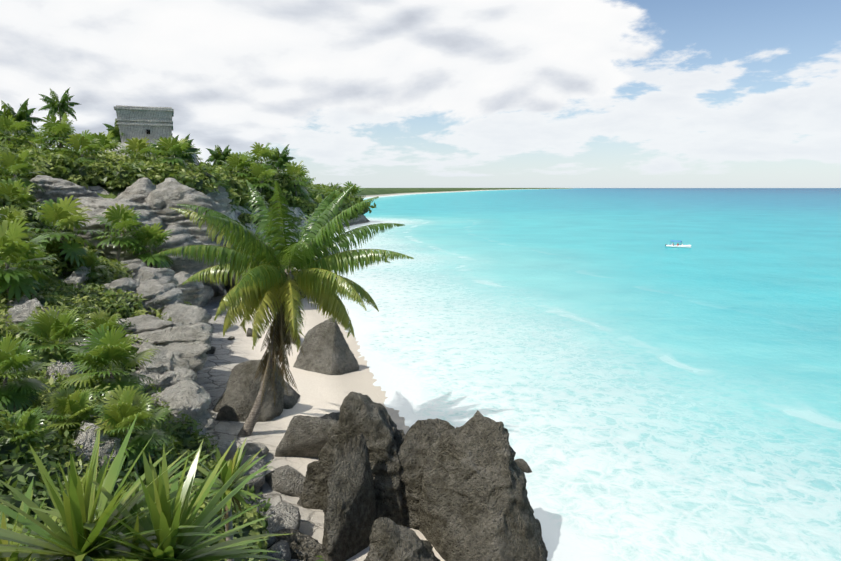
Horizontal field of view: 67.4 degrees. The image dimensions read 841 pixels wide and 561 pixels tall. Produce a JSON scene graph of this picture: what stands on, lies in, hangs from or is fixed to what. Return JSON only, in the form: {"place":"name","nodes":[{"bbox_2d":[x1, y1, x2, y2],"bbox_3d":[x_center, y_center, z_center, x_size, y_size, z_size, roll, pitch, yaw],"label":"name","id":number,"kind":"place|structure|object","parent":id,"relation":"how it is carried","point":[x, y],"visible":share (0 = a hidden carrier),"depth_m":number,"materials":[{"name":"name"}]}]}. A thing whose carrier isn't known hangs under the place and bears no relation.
{"place":"outdoors","nodes":[
{"label":"outdoors","id":0,"kind":"place"},
{"bbox_2d":[0,162,444,560],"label":"sand beach","id":1,"kind":"structure","parent":0,"point":[321,394],"depth_m":40.92,"materials":[{"name":"beige sand"}]},
{"bbox_2d":[0,414,287,560],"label":"spiky-leaved plants","id":2,"kind":"object","parent":1,"relation":"on","point":[92,522],"visible":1,"depth_m":5.69,"materials":[{"name":"green plant"}]},
{"bbox_2d":[0,88,295,173],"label":"palm trees","id":3,"kind":"object","parent":1,"relation":"on","point":[24,112],"visible":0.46,"depth_m":136.28,"materials":[{"name":"green plant"}]},
{"bbox_2d":[105,105,196,161],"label":"temple ruin","id":4,"kind":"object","parent":1,"relation":"on","point":[143,122],"visible":0.29,"depth_m":113.75,"materials":[{"name":"stone"}]},
{"bbox_2d":[0,112,365,478],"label":"shrubs","id":5,"kind":"object","parent":1,"relation":"on","point":[129,405],"visible":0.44,"depth_m":30.73,"materials":[{"name":"green plant"}]},
{"bbox_2d":[0,139,375,560],"bbox_3d":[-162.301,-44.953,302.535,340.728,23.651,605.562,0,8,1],"label":"shrub","id":6,"kind":"object","parent":1,"relation":"on","point":[119,172],"visible":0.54,"depth_m":31.96,"materials":[{"name":"green plant"}]},
{"bbox_2d":[1,161,547,560],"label":"shore rocks","id":7,"kind":"object","parent":1,"relation":"on","point":[376,481],"visible":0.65,"depth_m":23.92,"materials":[{"name":"grey stone"}]},
{"bbox_2d":[152,180,413,436],"bbox_3d":[-6.350,1.463,30.495,12.103,12.528,10.809,0,8,1],"label":"coconut palm tree","id":8,"kind":"object","parent":1,"relation":"on","point":[261,285],"visible":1,"depth_m":29.43,"materials":[{"name":"green plant"}]},
{"bbox_2d":[0,0,840,187],"label":"sky","id":9,"kind":"structure","parent":0,"point":[364,93],"materials":[{"name":"white"}]},
{"bbox_2d":[343,188,572,197],"bbox_3d":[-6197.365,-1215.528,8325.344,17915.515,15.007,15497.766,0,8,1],"label":"coast land","id":10,"kind":"structure","parent":0,"point":[371,192],"depth_m":1602.84,"materials":[{"name":"green plant"}]},
{"bbox_2d":[330,188,840,560],"bbox_3d":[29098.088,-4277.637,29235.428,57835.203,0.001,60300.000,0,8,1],"label":"sea water","id":11,"kind":"structure","parent":0,"point":[624,374],"depth_m":52.03,"materials":[{"name":"teal liquid"}]},
{"bbox_2d":[665,240,690,247],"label":"boat","id":12,"kind":"object","parent":11,"relation":"on","point":[679,246],"visible":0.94,"depth_m":141.23,"materials":[{"name":"white"}]}
]}

